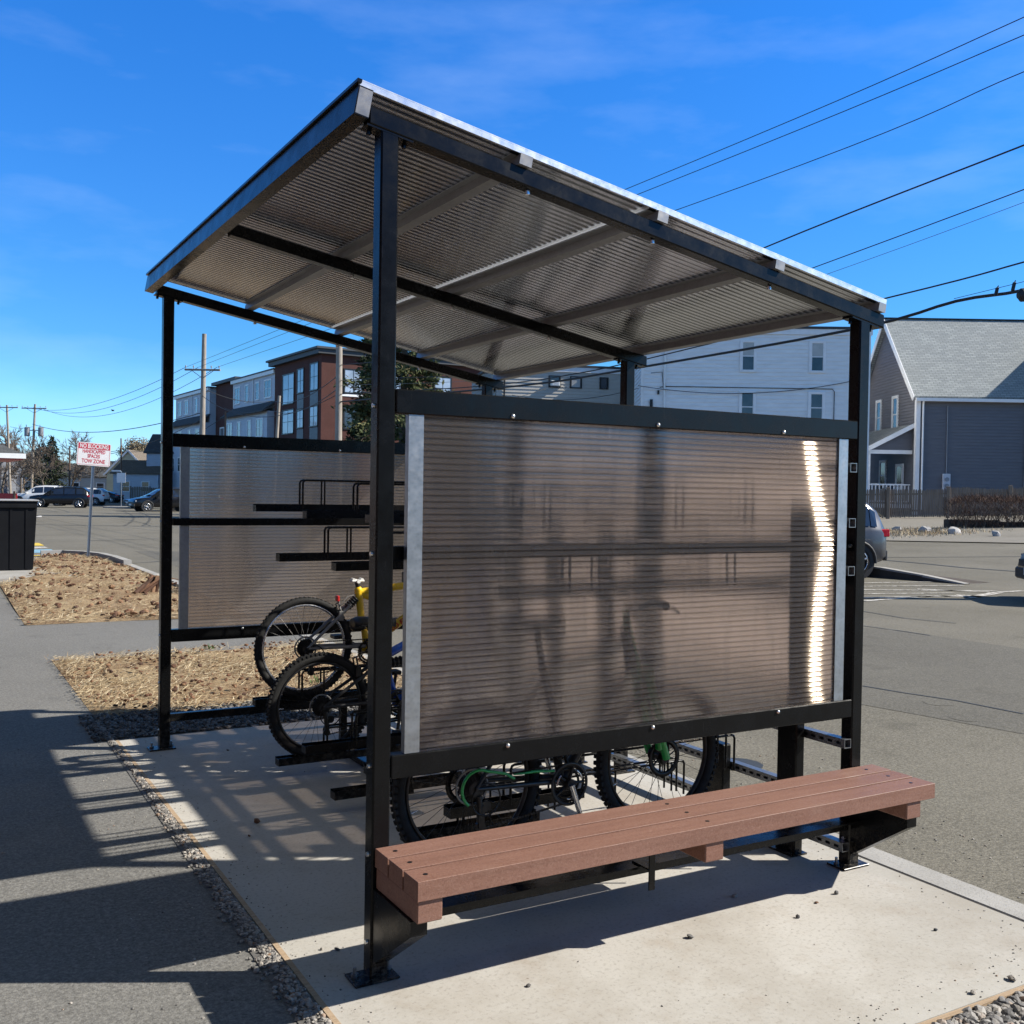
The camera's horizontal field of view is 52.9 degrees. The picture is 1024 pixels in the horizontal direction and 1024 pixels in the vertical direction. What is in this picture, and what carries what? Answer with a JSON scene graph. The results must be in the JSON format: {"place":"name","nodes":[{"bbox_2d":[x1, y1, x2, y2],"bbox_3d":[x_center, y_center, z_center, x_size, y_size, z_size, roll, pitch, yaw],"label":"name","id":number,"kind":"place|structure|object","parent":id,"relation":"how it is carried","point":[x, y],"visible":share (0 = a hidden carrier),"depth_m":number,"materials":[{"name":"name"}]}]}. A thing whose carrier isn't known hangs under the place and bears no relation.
{"place":"outdoors","nodes":[
{"label":"outdoors","id":0,"kind":"place"},
{"bbox_2d":[0,443,22,493],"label":"house","id":1,"kind":"structure","parent":0,"point":[15,487],"depth_m":147.76,"materials":[{"name":"grey"}]},
{"bbox_2d":[0,593,298,1023],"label":"sidewalk","id":2,"kind":"structure","parent":0,"point":[49,972],"depth_m":4.17,"materials":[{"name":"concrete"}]},
{"bbox_2d":[26,619,318,659],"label":"cross path","id":3,"kind":"structure","parent":0,"point":[84,639],"depth_m":11.23,"materials":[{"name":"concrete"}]},
{"bbox_2d":[95,720,332,1023],"bbox_3d":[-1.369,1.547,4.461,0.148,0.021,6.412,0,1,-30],"label":"gravel strip","id":4,"kind":"object","parent":0,"point":[291,986],"visible":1,"depth_m":3.93,"materials":[{"name":"grey gravel"}]},
{"bbox_2d":[103,706,392,739],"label":"gravel ground","id":5,"kind":"structure","parent":0,"point":[253,725],"depth_m":7.21,"materials":[{"name":"grey gravel"}]},
{"bbox_2d":[78,687,401,741],"bbox_3d":[-1.724,1.482,7.731,2.789,0.035,0.856,0,1,-30],"label":"gravel band","id":6,"kind":"object","parent":5,"relation":"on","point":[112,720],"visible":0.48,"depth_m":7.26,"materials":[{"name":"grey gravel"}]},
{"bbox_2d":[173,345,480,488],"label":"apartment building","id":7,"kind":"structure","parent":0,"point":[294,376],"depth_m":97.72,"materials":[{"name":"red brick"}]},
{"bbox_2d":[255,417,262,436],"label":"window","id":8,"kind":"structure","parent":7,"relation":"in","point":[259,421],"depth_m":102.07,"materials":[{"name":"blue glass"}]},
{"bbox_2d":[264,378,271,398],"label":"window","id":9,"kind":"structure","parent":7,"relation":"in","point":[268,382],"depth_m":102.30,"materials":[{"name":"blue glass"}]},
{"bbox_2d":[282,408,293,434],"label":"window","id":10,"kind":"structure","parent":7,"relation":"in","point":[287,420],"depth_m":96.65,"materials":[{"name":"glass"}]},
{"bbox_2d":[282,372,294,405],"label":"window","id":11,"kind":"structure","parent":7,"relation":"in","point":[288,380],"depth_m":96.62,"materials":[{"name":"glass"}]},
{"bbox_2d":[296,368,303,393],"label":"window","id":12,"kind":"structure","parent":7,"relation":"in","point":[300,372],"depth_m":93.99,"materials":[{"name":"glass"}]},
{"bbox_2d":[296,409,303,428],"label":"window","id":13,"kind":"structure","parent":7,"relation":"in","point":[299,415],"depth_m":94.02,"materials":[{"name":"glass"}]},
{"bbox_2d":[309,405,317,426],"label":"window","id":14,"kind":"structure","parent":7,"relation":"in","point":[313,411],"depth_m":91.21,"materials":[{"name":"glass"}]},
{"bbox_2d":[309,362,318,391],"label":"window","id":15,"kind":"structure","parent":7,"relation":"in","point":[314,367],"depth_m":91.10,"materials":[{"name":"glass"}]},
{"bbox_2d":[343,405,355,429],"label":"window","id":16,"kind":"structure","parent":7,"relation":"in","point":[345,415],"depth_m":91.10,"materials":[{"name":"glass"}]},
{"bbox_2d":[343,368,361,394],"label":"window","id":17,"kind":"structure","parent":7,"relation":"in","point":[350,373],"depth_m":91.21,"materials":[{"name":"glass"}]},
{"bbox_2d":[434,377,451,391],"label":"window","id":18,"kind":"structure","parent":7,"relation":"in","point":[448,381],"depth_m":96.33,"materials":[{"name":"glass"}]},
{"bbox_2d":[0,491,1023,903],"bbox_3d":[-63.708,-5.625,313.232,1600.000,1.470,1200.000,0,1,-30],"label":"parking lot","id":19,"kind":"structure","parent":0,"point":[974,773],"depth_m":7.36,"materials":[{"name":"grey asphalt"}]},
{"bbox_2d":[0,405,17,492],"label":"utility pole","id":20,"kind":"object","parent":19,"relation":"on","point":[8,446],"visible":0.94,"depth_m":121.79,"materials":[{"name":"brown wood"}]},
{"bbox_2d":[0,444,25,461],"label":"canopy","id":21,"kind":"object","parent":19,"relation":"on","point":[7,454],"visible":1,"depth_m":49.80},
{"bbox_2d":[0,423,41,492],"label":"bare tree","id":22,"kind":"object","parent":19,"relation":"on","point":[14,440],"visible":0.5,"depth_m":128.28,"materials":[{"name":"brown plant"}]},
{"bbox_2d":[0,443,49,492],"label":"bare tree","id":23,"kind":"object","parent":19,"relation":"on","point":[22,449],"visible":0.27,"depth_m":140.01,"materials":[{"name":"brown plant"}]},
{"bbox_2d":[21,404,46,488],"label":"utility pole","id":24,"kind":"object","parent":19,"relation":"on","point":[27,430],"visible":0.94,"depth_m":119.73,"materials":[{"name":"brown wood"}]},
{"bbox_2d":[23,451,48,492],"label":"conifer","id":25,"kind":"object","parent":19,"relation":"on","point":[28,487],"visible":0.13,"depth_m":157.40,"materials":[{"name":"green plant"}]},
{"bbox_2d":[7,432,68,484],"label":"bare tree","id":26,"kind":"object","parent":19,"relation":"on","point":[37,460],"visible":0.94,"depth_m":117.39,"materials":[{"name":"brown plant"}]},
{"bbox_2d":[0,567,76,581],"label":"bin slab","id":27,"kind":"structure","parent":19,"relation":"on","point":[10,574],"depth_m":18.88,"materials":[{"name":"concrete"}]},
{"bbox_2d":[0,499,41,570],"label":"dumpster","id":28,"kind":"object","parent":27,"relation":"on","point":[18,517],"visible":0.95,"depth_m":19.71,"materials":[{"name":"black plastic"}]},
{"bbox_2d":[17,485,66,505],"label":"parked car","id":29,"kind":"object","parent":19,"relation":"on","point":[39,490],"visible":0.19,"depth_m":88.16,"materials":[{"name":"white paint"}]},
{"bbox_2d":[27,434,71,489],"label":"conifer","id":30,"kind":"object","parent":19,"relation":"on","point":[51,475],"visible":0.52,"depth_m":144.71,"materials":[{"name":"green plant"}]},
{"bbox_2d":[28,486,89,507],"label":"parked car","id":31,"kind":"object","parent":19,"relation":"on","point":[77,496],"visible":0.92,"depth_m":81.30,"materials":[{"name":"black paint"}]},
{"bbox_2d":[25,463,112,491],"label":"house","id":32,"kind":"structure","parent":19,"relation":"on","point":[85,481],"depth_m":164.95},
{"bbox_2d":[57,430,100,485],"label":"bare tree","id":33,"kind":"object","parent":19,"relation":"on","point":[75,474],"visible":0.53,"depth_m":149.90,"materials":[{"name":"brown plant"}]},
{"bbox_2d":[40,550,131,565],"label":"kerb","id":34,"kind":"structure","parent":19,"relation":"on","point":[124,561],"depth_m":23.93,"materials":[{"name":"concrete"}]},
{"bbox_2d":[67,487,109,504],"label":"parked car","id":35,"kind":"object","parent":19,"relation":"on","point":[101,496],"visible":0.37,"depth_m":94.33,"materials":[{"name":"white paint"}]},
{"bbox_2d":[0,553,178,624],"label":"straw mulch","id":36,"kind":"object","parent":19,"relation":"on","point":[85,584],"visible":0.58,"depth_m":15.96,"materials":[{"name":"beige plant"}]},
{"bbox_2d":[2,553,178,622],"bbox_3d":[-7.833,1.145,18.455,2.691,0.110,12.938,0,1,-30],"label":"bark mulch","id":37,"kind":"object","parent":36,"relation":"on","point":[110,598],"visible":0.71,"depth_m":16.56,"materials":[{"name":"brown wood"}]},
{"bbox_2d":[76,442,110,557],"bbox_3d":[-9.582,-0.108,23.567,0.741,2.978,0.062,0,1,-27],"label":"parking sign","id":38,"kind":"object","parent":36,"relation":"on","point":[92,455],"visible":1,"depth_m":23.55,"materials":[{"name":"metal"}]},
{"bbox_2d":[133,575,178,593],"bbox_3d":[-5.438,1.100,15.709,0.730,0.294,0.330,0,1,-35],"label":"dead root","id":39,"kind":"object","parent":36,"relation":"on","point":[151,583],"visible":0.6,"depth_m":15.57,"materials":[{"name":"brown wood"}]},
{"bbox_2d":[108,491,123,502],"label":"parked car","id":40,"kind":"object","parent":19,"relation":"on","point":[115,497],"visible":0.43,"depth_m":111.24,"materials":[{"name":"blue paint"}]},
{"bbox_2d":[103,506,130,507],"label":"traffic island","id":41,"kind":"structure","parent":19,"relation":"on","point":[116,507],"depth_m":83.02,"materials":[{"name":"concrete"}]},
{"bbox_2d":[111,470,125,505],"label":"street sign","id":42,"kind":"object","parent":41,"relation":"on","point":[121,477],"visible":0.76,"depth_m":83.90,"materials":[{"name":"metal"}]},
{"bbox_2d":[103,450,146,491],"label":"house","id":43,"kind":"structure","parent":19,"relation":"on","point":[131,455],"depth_m":150.00,"materials":[{"name":"beige"}]},
{"bbox_2d":[116,436,148,455],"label":"brown leaved tree","id":44,"kind":"object","parent":19,"relation":"on","point":[138,444],"visible":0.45,"depth_m":203.54,"materials":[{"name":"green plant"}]},
{"bbox_2d":[110,460,159,499],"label":"house","id":45,"kind":"structure","parent":19,"relation":"on","point":[139,473],"depth_m":127.96,"materials":[{"name":"grey"}]},
{"bbox_2d":[130,486,157,498],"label":"picket fence","id":46,"kind":"object","parent":19,"relation":"on","point":[141,491],"visible":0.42,"depth_m":117.97,"materials":[{"name":"grey wood"}]},
{"bbox_2d":[127,488,179,511],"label":"parked car","id":47,"kind":"object","parent":19,"relation":"on","point":[148,502],"visible":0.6,"depth_m":72.78,"materials":[{"name":"blue paint"}]},
{"bbox_2d":[136,551,178,566],"bbox_3d":[-6.774,1.125,24.194,3.000,0.001,7.800,0,1,-30],"label":"asphalt patch","id":48,"kind":"object","parent":19,"relation":"on","point":[175,556],"visible":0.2,"depth_m":25.49,"materials":[{"name":"grey asphalt"}]},
{"bbox_2d":[143,434,173,487],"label":"house","id":49,"kind":"structure","parent":19,"relation":"on","point":[153,458],"depth_m":130.07,"materials":[{"name":"grey"}]},
{"bbox_2d":[184,334,220,434],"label":"utility pole","id":50,"kind":"object","parent":19,"relation":"on","point":[203,369],"visible":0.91,"depth_m":66.74,"materials":[{"name":"grey wood"}]},
{"bbox_2d":[187,17,1023,366],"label":"overhead wire","id":51,"kind":"object","parent":50,"relation":"attached to","point":[783,123],"visible":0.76,"depth_m":24.40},
{"bbox_2d":[219,71,1023,366],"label":"overhead wire","id":52,"kind":"object","parent":50,"relation":"attached to","point":[801,164],"visible":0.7,"depth_m":24.01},
{"bbox_2d":[44,638,401,718],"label":"straw mulch","id":53,"kind":"object","parent":19,"relation":"on","point":[100,681],"visible":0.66,"depth_m":8.98,"materials":[{"name":"beige plant"}]},
{"bbox_2d":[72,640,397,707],"bbox_3d":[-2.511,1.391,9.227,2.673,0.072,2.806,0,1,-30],"label":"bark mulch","id":54,"kind":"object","parent":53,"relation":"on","point":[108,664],"visible":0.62,"depth_m":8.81,"materials":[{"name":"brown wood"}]},
{"bbox_2d":[275,396,280,437],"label":"utility pole","id":55,"kind":"object","parent":19,"relation":"on","point":[277,419],"visible":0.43,"depth_m":74.80,"materials":[{"name":"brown wood"}]},
{"bbox_2d":[335,346,341,439],"bbox_3d":[-7.532,-4.765,44.925,0.330,11.401,0.328,1,1,0],"label":"utility pole","id":56,"kind":"object","parent":19,"relation":"on","point":[338,417],"visible":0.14,"depth_m":44.80,"materials":[{"name":"grey wood"}]},
{"bbox_2d":[342,144,1023,364],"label":"overhead wire","id":57,"kind":"object","parent":56,"relation":"attached to","point":[864,206],"visible":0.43,"depth_m":22.74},
{"bbox_2d":[342,339,371,441],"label":"conifer","id":58,"kind":"object","parent":19,"relation":"on","point":[356,434],"visible":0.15,"depth_m":65.55,"materials":[{"name":"green plant"}]},
{"bbox_2d":[331,338,460,442],"bbox_3d":[-5.961,-7.354,60.314,12.042,15.724,10.547,1,1,-3],"label":"conifer","id":59,"kind":"object","parent":19,"relation":"on","point":[403,371],"visible":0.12,"depth_m":58.82,"materials":[{"name":"green plant"}]},
{"bbox_2d":[115,740,1023,1023],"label":"form board edging","id":60,"kind":"object","parent":19,"relation":"on","point":[331,1016],"visible":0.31,"depth_m":3.73,"materials":[{"name":"grey stone"}]},
{"bbox_2d":[119,712,1023,1023],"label":"concrete pad","id":61,"kind":"object","parent":19,"relation":"on","point":[623,950],"visible":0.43,"depth_m":3.94,"materials":[{"name":"beige concrete"}]},
{"bbox_2d":[145,78,886,988],"bbox_3d":[-0.318,0.046,5.572,2.567,3.000,3.614,0,1,-30],"label":"bike shelter","id":62,"kind":"object","parent":61,"relation":"on","point":[589,576],"visible":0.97,"depth_m":4.27,"materials":[{"name":"metal"}]},
{"bbox_2d":[372,764,934,964],"bbox_3d":[0.667,1.339,3.925,2.422,0.395,0.342,0,1,-30],"label":"bench","id":63,"kind":"object","parent":62,"relation":"attached to","point":[417,882],"visible":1,"depth_m":3.73,"materials":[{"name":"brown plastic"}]},
{"bbox_2d":[252,479,806,885],"bbox_3d":[-0.119,0.690,5.536,1.825,1.718,2.845,0,1,-30],"label":"bike rack","id":64,"kind":"object","parent":61,"relation":"on","point":[790,755],"visible":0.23,"depth_m":5.45,"materials":[{"name":"black metal"}]},
{"bbox_2d":[253,578,402,695],"bbox_3d":[-0.838,0.718,6.626,1.655,0.867,0.573,0,1,-30],"label":"bicycle","id":65,"kind":"object","parent":64,"relation":"on","point":[305,646],"visible":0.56,"depth_m":6.41,"materials":[{"name":"rubber"}]},
{"bbox_2d":[266,616,402,756],"bbox_3d":[-0.683,0.982,6.284,1.644,0.932,0.593,0,1,-30],"label":"bicycle","id":66,"kind":"object","parent":64,"relation":"on","point":[322,706],"visible":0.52,"depth_m":6.03,"materials":[{"name":"rubber"}]},
{"bbox_2d":[390,735,718,842],"bbox_3d":[0.235,0.870,4.229,1.569,1.032,0.523,0,1,-30],"label":"bicycle","id":67,"kind":"object","parent":64,"relation":"on","point":[473,786],"visible":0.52,"depth_m":4.13,"materials":[{"name":"rubber"}]},
{"bbox_2d":[126,740,1021,1023],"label":"grit","id":68,"kind":"object","parent":61,"relation":"on","point":[678,966],"visible":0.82,"depth_m":3.81,"materials":[{"name":"grey gravel"}]},
{"bbox_2d":[126,564,1023,921],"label":"kerb","id":69,"kind":"structure","parent":19,"relation":"on","point":[980,896],"depth_m":4.49,"materials":[{"name":"concrete"}]},
{"bbox_2d":[730,758,762,769],"bbox_3d":[1.402,1.567,6.406,0.311,0.001,0.309,1,1,25],"label":"oil stain","id":70,"kind":"object","parent":19,"relation":"on","point":[753,763],"visible":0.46,"depth_m":6.45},
{"bbox_2d":[634,326,872,499],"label":"apartment house","id":71,"kind":"structure","parent":19,"relation":"on","point":[818,362],"depth_m":50.71,"materials":[{"name":"white paint"}]},
{"bbox_2d":[638,381,848,393],"bbox_3d":[11.790,-6.235,50.602,11.149,0.878,0.029,1,1,1],"label":"overhead wire","id":72,"kind":"object","parent":71,"relation":"attached to","point":[744,393],"visible":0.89,"depth_m":50.61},
{"bbox_2d":[739,391,755,413],"bbox_3d":[11.596,-5.176,50.724,0.820,1.580,0.105,1,1,2],"label":"window","id":73,"kind":"structure","parent":71,"relation":"in","point":[747,402],"depth_m":50.73,"materials":[{"name":"white glass"}]},
{"bbox_2d":[740,340,756,371],"bbox_3d":[11.635,-7.675,50.680,0.820,1.580,0.105,1,1,2],"label":"window","id":74,"kind":"structure","parent":71,"relation":"in","point":[748,358],"depth_m":50.68,"materials":[{"name":"white glass"}]},
{"bbox_2d":[808,392,824,418],"bbox_3d":[14.971,-5.121,50.635,0.820,1.580,0.105,1,1,1],"label":"window","id":75,"kind":"structure","parent":71,"relation":"in","point":[816,400],"depth_m":50.64,"materials":[{"name":"white glass"}]},
{"bbox_2d":[809,341,825,372],"bbox_3d":[15.010,-7.620,50.591,0.820,1.580,0.105,1,1,1],"label":"window","id":76,"kind":"structure","parent":71,"relation":"in","point":[817,349],"depth_m":50.59,"materials":[{"name":"white glass"}]},
{"bbox_2d":[864,503,889,577],"bbox_3d":[5.577,0.511,22.215,4.692,1.788,2.100,1,1,-12],"label":"parked car","id":77,"kind":"object","parent":19,"relation":"on","point":[876,533],"visible":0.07,"depth_m":21.77,"materials":[{"name":"grey paint"}]},
{"bbox_2d":[874,566,969,584],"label":"kerb","id":78,"kind":"structure","parent":19,"relation":"on","point":[921,574],"depth_m":21.20,"materials":[{"name":"concrete"}]},
{"bbox_2d":[868,568,984,583],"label":"planting island","id":79,"kind":"structure","parent":19,"relation":"on","point":[877,573],"depth_m":21.46,"materials":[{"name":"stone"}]},
{"bbox_2d":[862,628,1023,733],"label":"asphalt patch","id":80,"kind":"object","parent":19,"relation":"on","point":[964,671],"visible":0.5,"depth_m":9.66,"materials":[{"name":"grey asphalt"}]},
{"bbox_2d":[923,700,953,705],"bbox_3d":[3.483,1.564,8.430,0.224,0.001,0.219,0,1,-30],"label":"oil stain","id":81,"kind":"object","parent":80,"relation":"on","point":[937,702],"visible":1,"depth_m":8.42,"materials":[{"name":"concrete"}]},
{"bbox_2d":[948,715,978,721],"bbox_3d":[3.441,1.573,7.852,0.220,0.001,0.186,1,1,27],"label":"oil stain","id":82,"kind":"object","parent":80,"relation":"on","point":[967,718],"visible":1,"depth_m":7.85,"materials":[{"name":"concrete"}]},
{"bbox_2d":[1015,553,1023,578],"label":"parked car","id":83,"kind":"object","parent":19,"relation":"on","point":[1019,570],"visible":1,"depth_m":17.71,"materials":[{"name":"black paint"}]},
{"bbox_3d":[10.708,-4.490,17.401,0.419,12.400,2.400,1,1,20],"label":"utility pole","id":84,"kind":"object","parent":19,"relation":"on","visible":0},
{"bbox_2d":[200,35,1023,366],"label":"overhead wire","id":85,"kind":"object","parent":84,"relation":"attached to","point":[798,129],"visible":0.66,"depth_m":24.36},
{"bbox_2d":[340,289,1018,401],"bbox_3d":[1.933,-4.384,31.529,1.078,0.678,32.968,0,1,-33],"label":"overhead wire","id":86,"kind":"object","parent":84,"relation":"attached to","point":[848,330],"visible":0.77,"depth_m":25.29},
{"bbox_2d":[341,189,1023,380],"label":"overhead wire","id":87,"kind":"object","parent":84,"relation":"attached to","point":[834,259],"visible":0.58,"depth_m":22.86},
{"bbox_2d":[341,202,1023,385],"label":"overhead wire","id":88,"kind":"object","parent":84,"relation":"attached to","point":[828,273],"visible":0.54,"depth_m":23.22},
{"bbox_2d":[344,261,1023,393],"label":"overhead wire","id":89,"kind":"object","parent":84,"relation":"attached to","point":[716,342],"visible":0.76,"depth_m":27.85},
{"bbox_2d":[0,0,1023,462],"label":"sky","id":90,"kind":"structure","parent":0,"point":[125,124],"materials":[{"name":"blue"}]},
{"bbox_2d":[471,366,620,403],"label":"apartment house","id":91,"kind":"structure","parent":0,"point":[589,388],"depth_m":58.70,"materials":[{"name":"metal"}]},
{"bbox_2d":[570,376,581,388],"bbox_3d":[3.648,-7.393,58.705,0.700,0.680,0.105,1,1,-11],"label":"window","id":92,"kind":"structure","parent":91,"relation":"in","point":[577,383],"depth_m":58.71,"materials":[{"name":"glass"}]},
{"bbox_2d":[599,377,608,389],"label":"window","id":93,"kind":"structure","parent":91,"relation":"in","point":[604,381],"depth_m":59.03,"materials":[{"name":"glass"}]},
{"bbox_2d":[879,512,1023,542],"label":"verge","id":94,"kind":"structure","parent":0,"point":[1015,535],"depth_m":37.16,"materials":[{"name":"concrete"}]},
{"bbox_2d":[866,485,1023,518],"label":"picket fence","id":95,"kind":"object","parent":94,"relation":"on","point":[886,494],"visible":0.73,"depth_m":48.97,"materials":[{"name":"brown wood"}]},
{"bbox_2d":[868,317,1023,514],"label":"house","id":96,"kind":"structure","parent":94,"relation":"on","point":[946,401],"depth_m":53.46,"materials":[{"name":"grey wood"}]},
{"bbox_2d":[875,399,881,430],"bbox_3d":[20.756,-5.332,58.357,0.105,2.030,0.900,1,1,0],"label":"window","id":97,"kind":"structure","parent":96,"relation":"in","point":[878,404],"depth_m":58.37,"materials":[{"name":"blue glass"}]},
{"bbox_2d":[878,460,886,489],"bbox_3d":[20.708,-2.021,57.567,0.105,1.740,1.040,1,1,0],"label":"window","id":98,"kind":"structure","parent":96,"relation":"in","point":[882,463],"depth_m":57.58,"materials":[{"name":"grey glass"}]},
{"bbox_2d":[891,395,898,427],"bbox_3d":[20.759,-5.287,55.859,0.105,2.030,0.900,1,1,0],"label":"window","id":99,"kind":"structure","parent":96,"relation":"in","point":[895,399],"depth_m":55.89,"materials":[{"name":"blue glass"}]},
{"bbox_2d":[895,463,903,503],"bbox_3d":[20.678,-1.507,55.053,0.083,2.140,1.150,1,1,0],"label":"door","id":100,"kind":"structure","parent":96,"relation":"in","point":[899,468],"depth_m":54.96,"materials":[{"name":"grey glass"}]},
{"bbox_2d":[888,525,1012,538],"bbox_3d":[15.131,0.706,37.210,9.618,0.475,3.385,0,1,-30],"label":"dry grass","id":101,"kind":"structure","parent":94,"relation":"on","point":[932,532],"depth_m":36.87,"materials":[{"name":"plant"}]},
{"bbox_2d":[939,491,1023,527],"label":"hedge","id":102,"kind":"object","parent":94,"relation":"on","point":[995,499],"visible":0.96,"depth_m":40.28,"materials":[{"name":"brown plant"}]},
{"bbox_2d":[944,519,1023,527],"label":"stone wall","id":103,"kind":"structure","parent":94,"relation":"on","point":[946,522],"depth_m":40.51,"materials":[{"name":"grey stone"}]},
{"label":"gravel ground","id":104,"kind":"structure","parent":0,"visible":0},
{"bbox_2d":[931,991,1023,1023],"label":"gravel bed","id":105,"kind":"object","parent":104,"relation":"on","point":[1000,1009],"visible":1,"depth_m":3.31,"materials":[{"name":"grey gravel"}]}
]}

